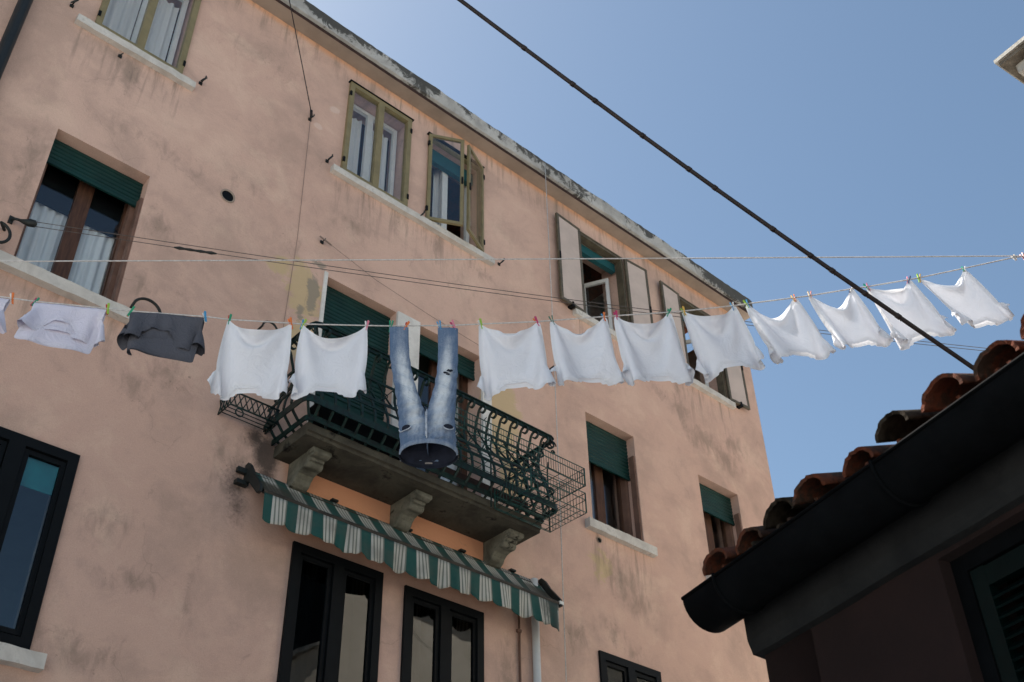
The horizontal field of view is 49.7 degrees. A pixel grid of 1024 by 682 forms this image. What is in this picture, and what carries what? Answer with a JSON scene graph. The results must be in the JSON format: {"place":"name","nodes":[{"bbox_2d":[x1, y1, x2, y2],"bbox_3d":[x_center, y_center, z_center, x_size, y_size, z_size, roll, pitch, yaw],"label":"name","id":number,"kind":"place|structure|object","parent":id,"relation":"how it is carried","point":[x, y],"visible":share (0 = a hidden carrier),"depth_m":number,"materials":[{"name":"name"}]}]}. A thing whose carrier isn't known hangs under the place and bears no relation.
{"place":"outdoors","nodes":[
{"label":"outdoors","id":0,"kind":"place"},
{"bbox_2d":[310,394,399,460],"bbox_3d":[-1.489,0.895,10.609,0.980,0.325,0.295,28,-47,-32],"label":"planter box","id":1,"kind":"object","parent":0,"point":[351,425],"visible":0.29,"depth_m":10.49,"materials":[{"name":"green metal"}]},
{"bbox_2d":[307,0,1023,497],"label":"sky","id":2,"kind":"structure","parent":0,"point":[850,128],"materials":[{"name":"blue"}]},
{"bbox_2d":[994,36,1023,83],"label":"corner house","id":3,"kind":"structure","parent":0,"point":[1010,60],"depth_m":11.96,"materials":[{"name":"paint"}]},
{"label":"paving","id":4,"kind":"structure","parent":0,"visible":0},
{"bbox_2d":[0,0,774,681],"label":"house","id":5,"kind":"structure","parent":4,"relation":"on","point":[140,540],"depth_m":11.46,"materials":[{"name":"pink paint"}]},
{"bbox_2d":[0,426,80,672],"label":"window","id":6,"kind":"structure","parent":5,"relation":"in","point":[25,461],"depth_m":8.51,"materials":[{"name":"black paint"}]},
{"bbox_2d":[0,139,142,323],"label":"window","id":7,"kind":"structure","parent":5,"relation":"in","point":[75,189],"depth_m":10.47,"materials":[{"name":"brown wood"}]},
{"bbox_2d":[74,0,201,91],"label":"window","id":8,"kind":"structure","parent":5,"relation":"in","point":[115,20],"depth_m":12.24,"materials":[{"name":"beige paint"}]},
{"bbox_2d":[217,393,279,433],"bbox_3d":[-2.447,0.700,10.272,0.518,0.254,0.234,28,-47,-32],"label":"pot holder","id":9,"kind":"object","parent":5,"relation":"attached to","point":[224,406],"visible":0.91,"depth_m":10.22,"materials":[{"name":"black metal"}]},
{"bbox_2d":[283,120,310,326],"bbox_3d":[-2.356,-1.327,12.187,0.051,3.310,0.013,28,-47,-32],"label":"cord","id":10,"kind":"object","parent":5,"relation":"attached to","point":[298,228],"visible":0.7,"depth_m":12.12,"materials":[{"name":"black"}]},
{"bbox_2d":[289,0,312,116],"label":"cable","id":11,"kind":"object","parent":5,"relation":"attached to","point":[311,112],"visible":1,"depth_m":13.39,"materials":[{"name":"black rubber"}]},
{"bbox_2d":[276,541,383,681],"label":"window","id":12,"kind":"structure","parent":5,"relation":"in","point":[331,629],"depth_m":9.96,"materials":[{"name":"black paint"}]},
{"bbox_2d":[314,286,389,420],"bbox_3d":[-1.729,0.404,11.749,0.942,2.191,0.026,28,-47,-32],"label":"balcony door","id":13,"kind":"structure","parent":5,"relation":"in","point":[340,308],"depth_m":12.17,"materials":[{"name":"green wood"}]},
{"bbox_2d":[233,462,563,630],"bbox_3d":[-0.935,2.068,10.790,3.880,0.710,0.370,28,-47,-32],"label":"awning","id":14,"kind":"object","parent":5,"relation":"attached to","point":[343,529],"visible":1,"depth_m":10.55,"materials":[{"name":"fabric"}]},
{"bbox_2d":[319,236,477,344],"bbox_3d":[-1.206,-0.522,12.811,2.482,0.376,0.020,28,-47,-32],"label":"cord","id":15,"kind":"object","parent":5,"relation":"attached to","point":[381,283],"visible":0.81,"depth_m":12.56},
{"bbox_2d":[330,79,494,266],"bbox_3d":[-1.317,-2.091,14.294,2.520,1.757,0.439,28,-47,-32],"label":"window","id":16,"kind":"structure","parent":5,"relation":"in","point":[371,180],"depth_m":14.00,"materials":[{"name":"white paint"}]},
{"bbox_2d":[400,585,483,681],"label":"window","id":17,"kind":"structure","parent":5,"relation":"in","point":[443,639],"depth_m":10.73,"materials":[{"name":"black paint"}]},
{"bbox_2d":[419,334,474,489],"bbox_3d":[-0.871,1.042,12.452,0.948,2.344,0.284,28,-47,-32],"label":"balcony door","id":18,"kind":"structure","parent":5,"relation":"in","point":[428,348],"depth_m":12.95,"materials":[{"name":"green wood"}]},
{"bbox_2d":[425,131,484,251],"bbox_3d":[-0.790,-1.923,14.594,0.980,1.620,0.627,28,-47,-32],"label":"window","id":19,"kind":"structure","parent":5,"relation":"in","point":[447,167],"depth_m":14.78,"materials":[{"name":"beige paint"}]},
{"bbox_2d":[421,402,586,532],"bbox_3d":[-0.082,1.193,11.236,1.794,0.858,0.557,28,-47,-32],"label":"plant rack","id":20,"kind":"object","parent":5,"relation":"attached to","point":[535,488],"visible":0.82,"depth_m":11.22,"materials":[{"name":"black metal"}]},
{"bbox_2d":[34,226,983,350],"bbox_3d":[0.827,-0.375,10.562,10.276,0.141,0.032,7,-39,-11],"label":"clothes line","id":21,"kind":"object","parent":5,"relation":"attached to","point":[195,250],"visible":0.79,"depth_m":10.05,"materials":[{"name":"grey fabric"}]},
{"bbox_2d":[37,222,981,347],"bbox_3d":[0.827,-0.408,10.587,10.276,0.130,0.006,7,-39,-11],"label":"clothes line","id":22,"kind":"object","parent":5,"relation":"attached to","point":[406,277],"visible":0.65,"depth_m":10.18,"materials":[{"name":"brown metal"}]},
{"bbox_2d":[0,255,1022,261],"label":"clothes line","id":23,"kind":"object","parent":5,"relation":"attached to","point":[498,259],"visible":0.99,"depth_m":7.02,"materials":[{"name":"white fabric"}]},
{"bbox_2d":[0,256,1022,326],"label":"clothes line","id":24,"kind":"object","parent":5,"relation":"attached to","point":[507,322],"visible":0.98,"depth_m":6.70,"materials":[{"name":"white fabric"}]},
{"bbox_2d":[0,298,9,333],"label":"shirt","id":25,"kind":"object","parent":24,"relation":"hanging from","point":[4,303],"visible":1,"depth_m":6.49,"materials":[{"name":"white fabric"}]},
{"bbox_2d":[10,292,13,304],"bbox_3d":[-2.984,-0.252,6.604,0.026,0.074,0.020,-21,-25,21],"label":"clothes peg","id":26,"kind":"object","parent":24,"relation":"attached to","point":[12,299],"visible":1,"depth_m":6.60,"materials":[{"name":"orange plastic"}]},
{"bbox_2d":[30,297,39,305],"bbox_3d":[-2.848,-0.234,6.600,0.026,0.074,0.020,-2,-53,15],"label":"clothes peg","id":27,"kind":"object","parent":24,"relation":"attached to","point":[35,300],"visible":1,"depth_m":6.60,"materials":[{"name":"plastic"}]},
{"bbox_2d":[14,302,105,353],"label":"shirt","id":28,"kind":"object","parent":24,"relation":"hanging from","point":[78,329],"visible":1,"depth_m":6.47,"materials":[{"name":"white fabric"}]},
{"bbox_2d":[106,303,109,314],"bbox_3d":[-2.411,-0.190,6.596,0.026,0.074,0.020,-30,-38,28],"label":"clothes peg","id":29,"kind":"object","parent":24,"relation":"attached to","point":[107,307],"visible":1,"depth_m":6.59,"materials":[{"name":"green plastic"}]},
{"bbox_2d":[117,312,204,362],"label":"shirt","id":30,"kind":"object","parent":24,"relation":"hanging from","point":[175,337],"visible":1,"depth_m":6.46,"materials":[{"name":"grey fabric"}]},
{"bbox_2d":[202,311,206,322],"bbox_3d":[-1.831,-0.143,6.599,0.020,0.074,0.026,17,-48,-42],"label":"clothes peg","id":31,"kind":"object","parent":24,"relation":"attached to","point":[205,317],"visible":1,"depth_m":6.59,"materials":[{"name":"blue plastic"}]},
{"bbox_2d":[207,321,291,400],"bbox_3d":[-1.510,0.097,6.425,0.458,0.553,0.133,-3,-38,2],"label":"shirt","id":32,"kind":"object","parent":24,"relation":"hanging from","point":[256,361],"visible":1,"depth_m":6.40,"materials":[{"name":"white fabric"}]},
{"bbox_2d":[300,319,306,329],"bbox_3d":[-1.249,-0.099,6.606,0.026,0.074,0.020,-4,-39,24],"label":"clothes peg","id":33,"kind":"object","parent":24,"relation":"attached to","point":[304,321],"visible":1,"depth_m":6.61,"materials":[{"name":"green plastic"}]},
{"bbox_2d":[288,325,367,399],"bbox_3d":[-1.052,0.107,6.431,0.449,0.532,0.093,0,-38,-1],"label":"shirt","id":34,"kind":"object","parent":24,"relation":"hanging from","point":[338,365],"visible":1,"depth_m":6.41,"materials":[{"name":"white fabric"}]},
{"bbox_2d":[389,327,457,468],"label":"jeans","id":35,"kind":"object","parent":24,"relation":"hanging from","point":[428,439],"visible":1,"depth_m":6.25,"materials":[{"name":"fabric"}]},
{"bbox_2d":[477,323,555,400],"bbox_3d":[0.022,0.093,6.529,0.464,0.540,0.092,-5,-38,5],"label":"shirt","id":36,"kind":"object","parent":24,"relation":"hanging from","point":[513,360],"visible":1,"depth_m":6.50,"materials":[{"name":"white fabric"}]},
{"bbox_2d":[550,318,624,385],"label":"shirt","id":37,"kind":"object","parent":24,"relation":"hanging from","point":[588,355],"visible":1,"depth_m":6.56,"materials":[{"name":"white fabric"}]},
{"bbox_2d":[614,313,694,385],"bbox_3d":[0.854,0.044,6.625,0.451,0.565,0.091,5,-39,-8],"label":"shirt","id":38,"kind":"object","parent":24,"relation":"hanging from","point":[651,352],"visible":1,"depth_m":6.60,"materials":[{"name":"white fabric"}]},
{"bbox_2d":[682,307,764,382],"bbox_3d":[1.275,-0.011,6.678,0.447,0.555,0.111,-5,-38,4],"label":"shirt","id":39,"kind":"object","parent":24,"relation":"hanging from","point":[720,343],"visible":1,"depth_m":6.66,"materials":[{"name":"white fabric"}]},
{"bbox_2d":[746,299,835,363],"bbox_3d":[1.695,-0.067,6.758,0.473,0.539,0.147,3,-38,-5],"label":"shirt","id":40,"kind":"object","parent":24,"relation":"hanging from","point":[792,329],"visible":1,"depth_m":6.72,"materials":[{"name":"white fabric"}]},
{"bbox_2d":[809,290,893,349],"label":"shirt","id":41,"kind":"object","parent":24,"relation":"hanging from","point":[851,322],"visible":1,"depth_m":6.82,"materials":[{"name":"white fabric"}]},
{"bbox_2d":[866,280,956,349],"bbox_3d":[2.490,-0.194,6.901,0.471,0.539,0.108,-5,-38,5],"label":"shirt","id":42,"kind":"object","parent":24,"relation":"hanging from","point":[911,302],"visible":0.88,"depth_m":6.88,"materials":[{"name":"white fabric"}]},
{"bbox_2d":[919,269,1013,328],"bbox_3d":[2.876,-0.286,6.983,0.512,0.527,0.124,2,-38,-4],"label":"shirt","id":43,"kind":"object","parent":24,"relation":"hanging from","point":[970,300],"visible":1,"depth_m":6.99,"materials":[{"name":"white fabric"}]},
{"bbox_2d":[545,167,566,681],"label":"cord","id":44,"kind":"object","parent":5,"relation":"hanging from","point":[557,445],"visible":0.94,"depth_m":12.97,"materials":[{"name":"grey plastic"}]},
{"bbox_2d":[555,212,652,341],"bbox_3d":[1.140,-0.638,16.163,1.920,1.738,0.727,28,-47,-32],"label":"window","id":45,"kind":"structure","parent":5,"relation":"in","point":[569,238],"depth_m":16.22,"materials":[{"name":"beige wood"}]},
{"bbox_2d":[585,421,657,557],"bbox_3d":[1.193,1.844,14.029,1.190,1.737,0.471,28,-47,-32],"label":"window","id":46,"kind":"structure","parent":5,"relation":"in","point":[607,451],"depth_m":14.18,"materials":[{"name":"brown wood"}]},
{"bbox_2d":[598,650,661,681],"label":"window","id":47,"kind":"structure","parent":5,"relation":"in","point":[612,668],"depth_m":12.31,"materials":[{"name":"black paint"}]},
{"bbox_2d":[659,280,749,410],"bbox_3d":[2.769,0.263,17.326,1.830,1.742,0.726,28,-47,-32],"label":"window","id":48,"kind":"structure","parent":5,"relation":"in","point":[734,376],"depth_m":17.12,"materials":[{"name":"beige wood"}]},
{"bbox_2d":[699,483,741,578],"bbox_3d":[2.821,2.749,15.191,1.160,1.648,0.477,28,-47,-32],"label":"window","id":49,"kind":"structure","parent":5,"relation":"in","point":[715,504],"depth_m":15.55,"materials":[{"name":"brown wood"}]},
{"bbox_2d":[681,314,1023,681],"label":"house","id":50,"kind":"structure","parent":4,"relation":"on","point":[901,559],"depth_m":3.87,"materials":[{"name":"black paint"}]},
{"bbox_2d":[457,0,972,369],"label":"overhead cable","id":51,"kind":"object","parent":50,"relation":"attached to","point":[771,228],"visible":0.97,"depth_m":6.27,"materials":[{"name":"black rubber"}]},
{"bbox_2d":[950,520,1023,681],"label":"window","id":52,"kind":"structure","parent":50,"relation":"in","point":[978,574],"depth_m":3.67,"materials":[{"name":"green paint"}]}
]}

